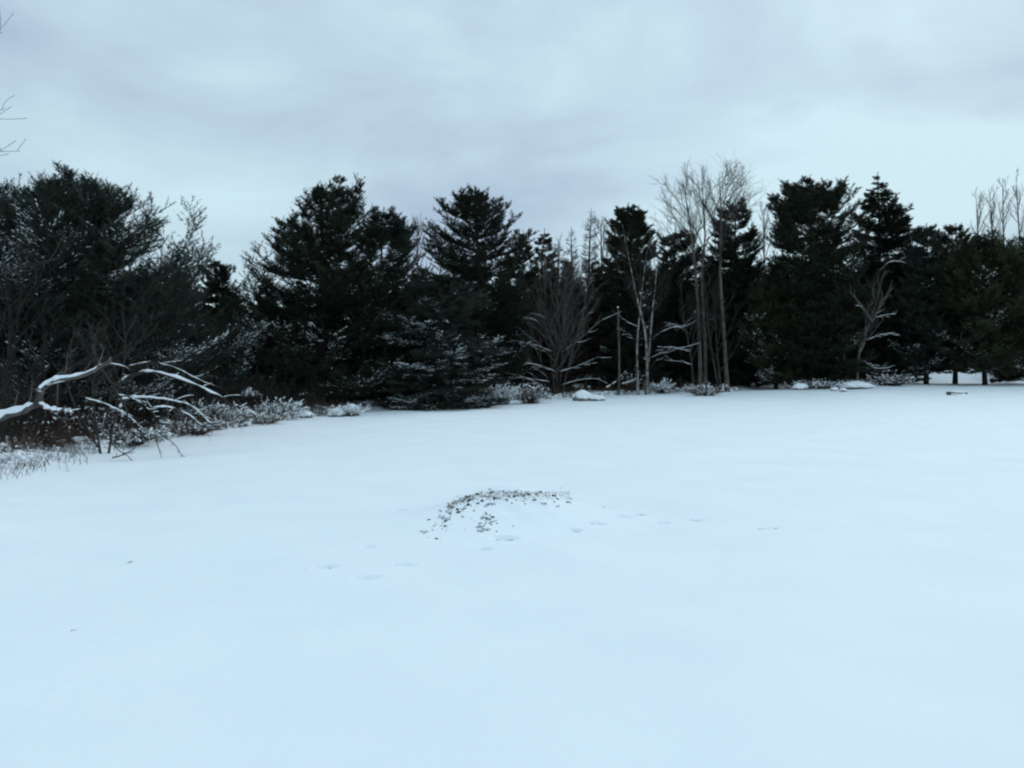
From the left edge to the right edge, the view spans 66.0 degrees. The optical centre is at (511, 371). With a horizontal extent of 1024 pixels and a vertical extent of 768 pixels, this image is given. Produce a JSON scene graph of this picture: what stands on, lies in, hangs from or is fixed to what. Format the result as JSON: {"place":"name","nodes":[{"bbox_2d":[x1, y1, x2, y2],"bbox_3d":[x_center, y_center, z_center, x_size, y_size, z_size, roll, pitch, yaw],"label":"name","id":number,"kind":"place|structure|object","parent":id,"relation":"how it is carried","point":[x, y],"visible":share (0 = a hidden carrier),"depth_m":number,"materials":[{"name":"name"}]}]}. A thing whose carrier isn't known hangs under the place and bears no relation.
{"place":"outdoors","nodes":[
{"label":"outdoors","id":0,"kind":"place"},
{"bbox_2d":[253,273,279,322],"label":"forest evergreen","id":1,"kind":"object","parent":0,"point":[258,311],"visible":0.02,"depth_m":117.80,"materials":[{"name":"plant"}]},
{"bbox_2d":[0,364,1023,767],"bbox_3d":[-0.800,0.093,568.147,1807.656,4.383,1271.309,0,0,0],"label":"ground","id":2,"kind":"structure","parent":0,"point":[862,606],"depth_m":7.76,"materials":[{"name":"snow"}]},
{"bbox_2d":[0,178,61,338],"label":"pine tree","id":3,"kind":"object","parent":2,"relation":"on","point":[9,241],"visible":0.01,"depth_m":28.74,"materials":[{"name":"green plant"}]},
{"bbox_2d":[0,14,64,299],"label":"bare tree","id":4,"kind":"object","parent":2,"relation":"on","point":[50,259],"visible":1,"depth_m":13.11,"materials":[{"name":"brown plant"}]},
{"bbox_2d":[0,241,83,448],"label":"bare shrub","id":5,"kind":"object","parent":2,"relation":"on","point":[8,368],"visible":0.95,"depth_m":20.06,"materials":[{"name":"plant"}]},
{"bbox_2d":[0,446,87,479],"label":"dry grass","id":6,"kind":"structure","parent":2,"relation":"on","point":[44,465],"depth_m":16.75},
{"bbox_2d":[0,311,101,414],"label":"young pine","id":7,"kind":"object","parent":2,"relation":"on","point":[25,347],"visible":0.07,"depth_m":26.15,"materials":[{"name":"green plant"}]},
{"bbox_2d":[0,409,109,446],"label":"bush","id":8,"kind":"object","parent":2,"relation":"on","point":[63,429],"visible":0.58,"depth_m":20.86,"materials":[{"name":"plant"}]},
{"bbox_2d":[0,344,130,421],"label":"fallen limb","id":9,"kind":"object","parent":2,"relation":"on","point":[14,410],"visible":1,"depth_m":16.13,"materials":[{"name":"grey plant"}]},
{"bbox_2d":[51,395,147,436],"bbox_3d":[-12.100,1.369,23.138,2.630,1.507,2.395,0,0,-19],"label":"bush","id":10,"kind":"object","parent":2,"relation":"on","point":[103,419],"visible":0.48,"depth_m":23.07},
{"bbox_2d":[55,301,152,453],"bbox_3d":[-11.024,0.191,20.738,2.493,4.195,2.008,0,0,18],"label":"bare shrub","id":11,"kind":"object","parent":2,"relation":"on","point":[94,391],"visible":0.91,"depth_m":20.89,"materials":[{"name":"brown plant"}]},
{"bbox_2d":[38,319,185,395],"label":"young pine","id":12,"kind":"object","parent":2,"relation":"on","point":[154,357],"visible":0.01,"depth_m":30.76,"materials":[{"name":"green plant"}]},
{"bbox_2d":[0,159,234,424],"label":"white pine","id":13,"kind":"object","parent":2,"relation":"on","point":[93,256],"visible":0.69,"depth_m":25.35,"materials":[{"name":"green plant"}]},
{"bbox_2d":[84,397,154,440],"bbox_3d":[-9.849,1.175,19.792,1.799,1.144,0.441,0,0,-8],"label":"bent branch","id":14,"kind":"object","parent":2,"relation":"on","point":[99,401],"visible":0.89,"depth_m":19.79,"materials":[{"name":"brown plant"}]},
{"bbox_2d":[108,424,142,460],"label":"hanging twig","id":15,"kind":"object","parent":2,"relation":"on","point":[111,440],"visible":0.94,"depth_m":19.19,"materials":[{"name":"brown wood"}]},
{"bbox_2d":[91,344,168,425],"bbox_3d":[-8.942,0.314,18.506,1.870,1.932,0.544,0,0,0],"label":"leaning branch","id":16,"kind":"object","parent":2,"relation":"on","point":[110,381],"visible":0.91,"depth_m":18.48,"materials":[{"name":"brown plant"}]},
{"bbox_2d":[93,420,167,446],"bbox_3d":[-11.190,1.803,22.965,2.263,0.807,2.183,0,0,37],"label":"bush","id":17,"kind":"object","parent":2,"relation":"on","point":[148,435],"visible":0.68,"depth_m":22.76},
{"bbox_2d":[133,387,175,425],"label":"bush","id":18,"kind":"object","parent":2,"relation":"on","point":[158,404],"visible":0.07,"depth_m":30.02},
{"bbox_2d":[118,391,212,441],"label":"arched sapling","id":19,"kind":"object","parent":2,"relation":"on","point":[153,397],"visible":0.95,"depth_m":20.98,"materials":[{"name":"brown plant"}]},
{"bbox_2d":[150,423,185,457],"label":"hanging twig","id":20,"kind":"object","parent":2,"relation":"on","point":[164,438],"visible":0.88,"depth_m":19.99,"materials":[{"name":"brown wood"}]},
{"bbox_2d":[149,405,211,436],"bbox_3d":[-8.601,1.286,20.459,1.623,0.860,0.359,0,0,-9],"label":"bent branch","id":21,"kind":"object","parent":2,"relation":"on","point":[163,406],"visible":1,"depth_m":20.48,"materials":[{"name":"brown plant"}]},
{"bbox_2d":[128,350,234,387],"bbox_3d":[-9.684,-0.061,23.077,3.038,1.272,1.154,0,0,0],"label":"bent branch","id":22,"kind":"object","parent":2,"relation":"on","point":[153,361],"visible":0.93,"depth_m":22.99,"materials":[{"name":"brown plant"}]},
{"bbox_2d":[117,347,246,431],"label":"arched sapling","id":23,"kind":"object","parent":2,"relation":"on","point":[189,382],"visible":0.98,"depth_m":21.97,"materials":[{"name":"brown plant"}]},
{"bbox_2d":[148,417,230,435],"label":"bush","id":24,"kind":"object","parent":2,"relation":"on","point":[207,427],"visible":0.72,"depth_m":26.53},
{"bbox_2d":[131,281,268,413],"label":"young pine","id":25,"kind":"object","parent":2,"relation":"on","point":[226,350],"visible":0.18,"depth_m":35.72,"materials":[{"name":"green plant"}]},
{"bbox_2d":[176,288,223,388],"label":"forest evergreen","id":26,"kind":"object","parent":2,"relation":"on","point":[202,312],"visible":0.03,"depth_m":41.36,"materials":[{"name":"plant"}]},
{"bbox_2d":[172,393,237,423],"bbox_3d":[-11.952,1.496,30.634,2.466,1.437,2.442,0,0,0],"label":"bush","id":27,"kind":"object","parent":2,"relation":"on","point":[212,409],"visible":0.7,"depth_m":30.36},
{"bbox_2d":[183,258,254,389],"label":"pine","id":28,"kind":"object","parent":2,"relation":"on","point":[216,288],"visible":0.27,"depth_m":49.12,"materials":[{"name":"green plant"}]},
{"bbox_2d":[203,294,248,402],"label":"forest evergreen","id":29,"kind":"object","parent":2,"relation":"on","point":[228,309],"visible":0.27,"depth_m":40.58,"materials":[{"name":"plant"}]},
{"bbox_2d":[213,402,259,425],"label":"bush","id":30,"kind":"object","parent":2,"relation":"on","point":[241,409],"visible":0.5,"depth_m":31.52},
{"bbox_2d":[241,410,291,424],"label":"bush","id":31,"kind":"object","parent":2,"relation":"on","point":[265,419],"visible":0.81,"depth_m":33.11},
{"bbox_2d":[246,283,289,406],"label":"forest evergreen","id":32,"kind":"object","parent":2,"relation":"on","point":[268,313],"visible":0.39,"depth_m":44.15,"materials":[{"name":"plant"}]},
{"bbox_2d":[249,396,312,415],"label":"bush","id":33,"kind":"object","parent":2,"relation":"on","point":[292,409],"visible":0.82,"depth_m":36.03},
{"bbox_2d":[266,287,316,404],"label":"forest evergreen","id":34,"kind":"object","parent":2,"relation":"on","point":[298,332],"visible":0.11,"depth_m":46.45,"materials":[{"name":"plant"}]},
{"bbox_2d":[297,411,313,417],"bbox_3d":[-9.973,2.140,37.694,0.980,0.599,0.822,0,0,0],"label":"boulder","id":35,"kind":"object","parent":2,"relation":"on","point":[307,414],"visible":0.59,"depth_m":37.42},
{"bbox_2d":[222,172,437,405],"bbox_3d":[-10.973,-4.926,46.602,14.061,14.143,12.487,0,0,0],"label":"white pine","id":36,"kind":"object","parent":2,"relation":"on","point":[301,254],"visible":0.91,"depth_m":45.42,"materials":[{"name":"green plant"}]},
{"bbox_2d":[308,295,351,401],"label":"forest evergreen","id":37,"kind":"object","parent":2,"relation":"on","point":[325,349],"visible":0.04,"depth_m":50.89,"materials":[{"name":"plant"}]},
{"bbox_2d":[328,408,344,416],"bbox_3d":[-8.656,2.129,38.919,0.861,0.693,0.773,0,0,0],"label":"boulder","id":38,"kind":"object","parent":2,"relation":"on","point":[339,414],"visible":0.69,"depth_m":38.66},
{"bbox_2d":[327,403,366,416],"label":"bush","id":39,"kind":"object","parent":2,"relation":"on","point":[351,411],"visible":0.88,"depth_m":38.99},
{"bbox_2d":[337,205,432,397],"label":"white pine","id":40,"kind":"object","parent":2,"relation":"on","point":[392,223],"visible":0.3,"depth_m":49.03,"materials":[{"name":"green plant"}]},
{"bbox_2d":[384,276,426,388],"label":"forest evergreen","id":41,"kind":"object","parent":2,"relation":"on","point":[405,337],"visible":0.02,"depth_m":55.01,"materials":[{"name":"plant"}]},
{"bbox_2d":[406,213,436,274],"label":"bare tree","id":42,"kind":"object","parent":2,"relation":"on","point":[417,248],"visible":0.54,"depth_m":74.16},
{"bbox_2d":[0,380,866,467],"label":"snow clumps","id":43,"kind":"object","parent":2,"relation":"on","point":[20,457],"visible":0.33,"depth_m":24.40,"materials":[{"name":"snow"}]},
{"bbox_2d":[0,373,868,472],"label":"undergrowth","id":44,"kind":"object","parent":2,"relation":"on","point":[320,409],"visible":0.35,"depth_m":24.83,"materials":[{"name":"plant"}]},
{"bbox_2d":[369,270,512,410],"bbox_3d":[-4.171,-1.721,46.283,8.576,8.756,8.198,0,0,0],"label":"spruce","id":45,"kind":"object","parent":2,"relation":"on","point":[456,302],"visible":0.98,"depth_m":44.55,"materials":[{"name":"plant"}]},
{"bbox_2d":[406,184,541,384],"bbox_3d":[-2.886,-6.032,58.107,10.361,15.672,8.945,0,0,0],"label":"white pine","id":46,"kind":"object","parent":2,"relation":"on","point":[479,212],"visible":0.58,"depth_m":56.83,"materials":[{"name":"green plant"}]},
{"bbox_2d":[454,286,501,393],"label":"forest evergreen","id":47,"kind":"object","parent":2,"relation":"on","point":[493,385],"visible":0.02,"depth_m":60.28,"materials":[{"name":"plant"}]},
{"bbox_2d":[484,382,522,404],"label":"bush","id":48,"kind":"object","parent":2,"relation":"on","point":[504,393],"visible":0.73,"depth_m":48.25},
{"bbox_2d":[483,272,528,392],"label":"forest evergreen","id":49,"kind":"object","parent":2,"relation":"on","point":[515,382],"visible":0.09,"depth_m":64.04,"materials":[{"name":"plant"}]},
{"bbox_2d":[0,347,1022,450],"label":"thicket","id":50,"kind":"object","parent":2,"relation":"on","point":[248,396],"visible":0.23,"depth_m":29.30,"materials":[{"name":"brown plant"}]},
{"bbox_2d":[358,485,670,552],"bbox_3d":[-0.599,2.008,11.538,6.757,0.508,7.528,0,0,0],"label":"soil mound","id":51,"kind":"object","parent":2,"relation":"on","point":[527,519],"visible":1,"depth_m":11.02,"materials":[{"name":"snow"}]},
{"bbox_2d":[500,228,543,384],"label":"pine tree","id":52,"kind":"object","parent":2,"relation":"on","point":[529,274],"visible":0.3,"depth_m":67.30,"materials":[{"name":"green plant"}]},
{"bbox_2d":[509,381,551,403],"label":"bush","id":53,"kind":"object","parent":2,"relation":"on","point":[527,393],"visible":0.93,"depth_m":49.00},
{"bbox_2d":[517,275,549,383],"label":"larch","id":54,"kind":"object","parent":2,"relation":"on","point":[538,280],"visible":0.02,"depth_m":70.96,"materials":[{"name":"brown plant"}]},
{"bbox_2d":[525,228,563,379],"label":"pine","id":55,"kind":"object","parent":2,"relation":"on","point":[543,240],"visible":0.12,"depth_m":77.28,"materials":[{"name":"green plant"}]},
{"bbox_2d":[525,269,567,391],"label":"forest evergreen","id":56,"kind":"object","parent":2,"relation":"on","point":[543,352],"visible":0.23,"depth_m":67.06,"materials":[{"name":"plant"}]},
{"bbox_2d":[530,244,584,383],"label":"larch","id":57,"kind":"object","parent":2,"relation":"on","point":[548,300],"visible":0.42,"depth_m":65.82,"materials":[{"name":"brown plant"}]},
{"bbox_2d":[498,235,621,395],"bbox_3d":[2.397,-4.369,58.220,9.577,12.477,7.339,0,0,-32],"label":"tree","id":58,"kind":"object","parent":2,"relation":"on","point":[556,386],"visible":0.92,"depth_m":58.68,"materials":[{"name":"brown plant"}]},
{"bbox_2d":[548,281,581,390],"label":"forest evergreen","id":59,"kind":"object","parent":2,"relation":"on","point":[572,365],"visible":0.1,"depth_m":68.32,"materials":[{"name":"plant"}]},
{"bbox_2d":[560,228,588,379],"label":"larch","id":60,"kind":"object","parent":2,"relation":"on","point":[571,251],"visible":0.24,"depth_m":79.67,"materials":[{"name":"brown plant"}]},
{"bbox_2d":[566,277,596,380],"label":"forest evergreen","id":61,"kind":"object","parent":2,"relation":"on","point":[582,326],"visible":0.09,"depth_m":82.11,"materials":[{"name":"plant"}]},
{"bbox_2d":[572,390,591,400],"bbox_3d":[4.625,1.776,51.578,1.378,1.243,1.142,0,0,0],"label":"boulder","id":62,"kind":"object","parent":2,"relation":"on","point":[582,395],"visible":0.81,"depth_m":51.19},
{"bbox_2d":[565,255,607,389],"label":"larch","id":63,"kind":"object","parent":2,"relation":"on","point":[587,354],"visible":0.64,"depth_m":67.86,"materials":[{"name":"brown plant"}]},
{"bbox_2d":[578,207,601,303],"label":"larch","id":64,"kind":"object","parent":2,"relation":"on","point":[588,255],"visible":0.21,"depth_m":85.86,"materials":[{"name":"brown plant"}]},
{"bbox_2d":[590,395,605,400],"bbox_3d":[5.589,1.830,51.529,1.133,0.709,1.015,0,0,0],"label":"boulder","id":65,"kind":"object","parent":2,"relation":"on","point":[597,398],"visible":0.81,"depth_m":51.17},
{"bbox_2d":[583,213,616,359],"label":"bare tree","id":66,"kind":"object","parent":2,"relation":"on","point":[602,250],"visible":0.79,"depth_m":83.92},
{"bbox_2d":[578,264,623,390],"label":"forest evergreen","id":67,"kind":"object","parent":2,"relation":"on","point":[596,284],"visible":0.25,"depth_m":69.84,"materials":[{"name":"plant"}]},
{"bbox_2d":[617,307,621,394],"bbox_3d":[8.131,-1.585,59.977,0.374,6.933,0.547,0,0,-24],"label":"broken snag","id":68,"kind":"object","parent":2,"relation":"on","point":[618,388],"visible":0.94,"depth_m":59.93,"materials":[{"name":"grey plant"}]},
{"bbox_2d":[605,272,652,386],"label":"forest evergreen","id":69,"kind":"object","parent":2,"relation":"on","point":[633,365],"visible":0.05,"depth_m":70.16,"materials":[{"name":"plant"}]},
{"bbox_2d":[590,204,672,391],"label":"pine tree","id":70,"kind":"object","parent":2,"relation":"on","point":[630,216],"visible":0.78,"depth_m":62.98,"materials":[{"name":"green plant"}]},
{"bbox_2d":[621,369,650,391],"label":"bush","id":71,"kind":"object","parent":2,"relation":"on","point":[634,381],"visible":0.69,"depth_m":61.61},
{"bbox_2d":[603,222,699,394],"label":"birch tree","id":72,"kind":"object","parent":2,"relation":"on","point":[647,348],"visible":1,"depth_m":59.90,"materials":[{"name":"grey plant"}]},
{"bbox_2d":[640,377,675,393],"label":"bush","id":73,"kind":"object","parent":2,"relation":"on","point":[662,386],"visible":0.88,"depth_m":61.17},
{"bbox_2d":[647,265,686,380],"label":"larch","id":74,"kind":"object","parent":2,"relation":"on","point":[657,324],"visible":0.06,"depth_m":72.53,"materials":[{"name":"brown plant"}]},
{"bbox_2d":[655,305,691,382],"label":"forest evergreen","id":75,"kind":"object","parent":2,"relation":"on","point":[677,336],"visible":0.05,"depth_m":72.83,"materials":[{"name":"plant"}]},
{"bbox_2d":[639,227,714,387],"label":"pine tree","id":76,"kind":"object","parent":2,"relation":"on","point":[682,263],"visible":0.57,"depth_m":68.67,"materials":[{"name":"green plant"}]},
{"bbox_2d":[646,159,759,389],"bbox_3d":[14.993,-7.475,62.303,8.041,18.474,7.256,0,0,27],"label":"bare tree","id":77,"kind":"object","parent":2,"relation":"on","point":[691,227],"visible":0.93,"depth_m":61.42,"materials":[{"name":"grey plant"}]},
{"bbox_2d":[675,382,731,395],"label":"bush","id":78,"kind":"object","parent":2,"relation":"on","point":[704,391],"visible":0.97,"depth_m":54.20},
{"bbox_2d":[659,269,751,392],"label":"bare tree","id":79,"kind":"object","parent":2,"relation":"on","point":[701,329],"visible":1,"depth_m":59.58,"materials":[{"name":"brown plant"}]},
{"bbox_2d":[687,269,723,384],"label":"forest evergreen","id":80,"kind":"object","parent":2,"relation":"on","point":[694,345],"visible":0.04,"depth_m":73.23,"materials":[{"name":"plant"}]},
{"bbox_2d":[686,262,727,390],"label":"bare tree","id":81,"kind":"object","parent":2,"relation":"on","point":[713,361],"visible":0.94,"depth_m":60.42,"materials":[{"name":"brown plant"}]},
{"bbox_2d":[669,162,752,389],"bbox_3d":[15.320,-7.697,61.880,5.080,18.882,6.407,0,0,-26],"label":"bare tree","id":82,"kind":"object","parent":2,"relation":"on","point":[705,381],"visible":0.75,"depth_m":62.38,"materials":[{"name":"grey plant"}]},
{"bbox_2d":[679,156,771,391],"bbox_3d":[16.059,-7.955,61.174,7.412,19.321,6.670,0,0,45],"label":"bare tree","id":83,"kind":"object","parent":2,"relation":"on","point":[725,358],"visible":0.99,"depth_m":60.79,"materials":[{"name":"grey plant"}]},
{"bbox_2d":[712,268,754,385],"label":"forest evergreen","id":84,"kind":"object","parent":2,"relation":"on","point":[742,367],"visible":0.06,"depth_m":72.27,"materials":[{"name":"plant"}]},
{"bbox_2d":[690,196,780,386],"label":"pine tree","id":85,"kind":"object","parent":2,"relation":"on","point":[737,266],"visible":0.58,"depth_m":65.98,"materials":[{"name":"green plant"}]},
{"bbox_2d":[738,258,771,370],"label":"larch","id":86,"kind":"object","parent":2,"relation":"on","point":[758,280],"visible":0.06,"depth_m":72.87,"materials":[{"name":"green plant"}]},
{"bbox_2d":[751,201,778,270],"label":"bare tree","id":87,"kind":"object","parent":2,"relation":"on","point":[765,227],"visible":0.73,"depth_m":87.75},
{"bbox_2d":[736,262,827,388],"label":"young pine","id":88,"kind":"object","parent":2,"relation":"on","point":[757,338],"visible":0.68,"depth_m":61.75,"materials":[{"name":"green plant"}]},
{"bbox_2d":[792,383,808,389],"bbox_3d":[21.552,1.278,58.925,1.211,0.913,0.950,0,0,0],"label":"boulder","id":89,"kind":"object","parent":2,"relation":"on","point":[800,386],"visible":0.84,"depth_m":58.59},
{"bbox_2d":[784,377,850,388],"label":"bush","id":90,"kind":"object","parent":2,"relation":"on","point":[824,385],"visible":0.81,"depth_m":59.26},
{"bbox_2d":[760,174,880,387],"bbox_3d":[24.194,-7.203,62.186,9.635,16.954,7.594,0,0,0],"label":"white pine","id":91,"kind":"object","parent":2,"relation":"on","point":[807,205],"visible":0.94,"depth_m":60.43,"materials":[{"name":"green plant"}]},
{"bbox_2d":[816,251,855,377],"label":"forest evergreen","id":92,"kind":"object","parent":2,"relation":"on","point":[828,319],"visible":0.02,"depth_m":78.45,"materials":[{"name":"plant"}]},
{"bbox_2d":[827,241,846,381],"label":"tree","id":93,"kind":"object","parent":2,"relation":"on","point":[845,379],"visible":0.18,"depth_m":61.54,"materials":[{"name":"green plant"}]},
{"bbox_2d":[837,381,875,389],"bbox_3d":[25.685,1.164,58.829,2.786,1.036,2.290,0,0,0],"label":"boulder","id":94,"kind":"object","parent":2,"relation":"on","point":[855,385],"visible":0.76,"depth_m":58.13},
{"bbox_2d":[849,259,903,380],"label":"tree","id":95,"kind":"object","parent":2,"relation":"on","point":[871,319],"visible":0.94,"depth_m":59.59,"materials":[{"name":"grey plant"}]},
{"bbox_2d":[863,251,900,365],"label":"forest evergreen","id":96,"kind":"object","parent":2,"relation":"on","point":[887,258],"visible":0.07,"depth_m":88.85,"materials":[{"name":"plant"}]},
{"bbox_2d":[837,171,934,383],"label":"fir tree","id":97,"kind":"object","parent":2,"relation":"on","point":[893,223],"visible":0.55,"depth_m":67.97,"materials":[{"name":"plant"}]},
{"bbox_2d":[859,370,917,385],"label":"bush","id":98,"kind":"object","parent":2,"relation":"on","point":[894,381],"visible":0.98,"depth_m":62.14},
{"bbox_2d":[887,223,961,384],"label":"pine tree","id":99,"kind":"object","parent":2,"relation":"on","point":[917,260],"visible":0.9,"depth_m":65.03,"materials":[{"name":"green plant"}]},
{"bbox_2d":[946,391,966,395],"bbox_3d":[28.496,1.456,50.309,1.289,0.516,0.778,0,0,0],"label":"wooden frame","id":100,"kind":"object","parent":2,"relation":"on","point":[952,392],"visible":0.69,"depth_m":50.21,"materials":[{"name":"brown wood"}]},
{"bbox_2d":[930,223,993,383],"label":"pine tree","id":101,"kind":"object","parent":2,"relation":"on","point":[951,230],"visible":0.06,"depth_m":67.42,"materials":[{"name":"green plant"}]},
{"bbox_2d":[919,229,1023,384],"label":"white pine","id":102,"kind":"object","parent":2,"relation":"on","point":[998,270],"visible":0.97,"depth_m":62.48,"materials":[{"name":"green plant"}]},
{"bbox_2d":[970,187,992,243],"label":"bare sapling","id":103,"kind":"object","parent":2,"relation":"on","point":[979,216],"visible":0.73,"depth_m":77.86,"materials":[{"name":"grey plant"}]},
{"bbox_2d":[978,185,1004,312],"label":"bare sapling","id":104,"kind":"object","parent":2,"relation":"on","point":[992,209],"visible":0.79,"depth_m":77.75,"materials":[{"name":"grey plant"}]},
{"bbox_2d":[982,175,1017,294],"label":"bare sapling","id":105,"kind":"object","parent":2,"relation":"on","point":[1003,214],"visible":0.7,"depth_m":78.13,"materials":[{"name":"grey plant"}]},
{"bbox_2d":[988,236,1023,381],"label":"pine tree","id":106,"kind":"object","parent":2,"relation":"on","point":[1012,377],"visible":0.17,"depth_m":66.71,"materials":[{"name":"green plant"}]},
{"bbox_2d":[999,168,1023,363],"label":"bare sapling","id":107,"kind":"object","parent":2,"relation":"on","point":[1017,211],"visible":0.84,"depth_m":78.14,"materials":[{"name":"grey plant"}]},
{"bbox_2d":[0,0,1023,358],"label":"sky","id":108,"kind":"structure","parent":0,"point":[563,109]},
{"bbox_2d":[883,252,924,371],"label":"larch","id":109,"kind":"object","parent":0,"point":[901,363],"visible":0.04,"depth_m":75.98,"materials":[{"name":"green plant"}]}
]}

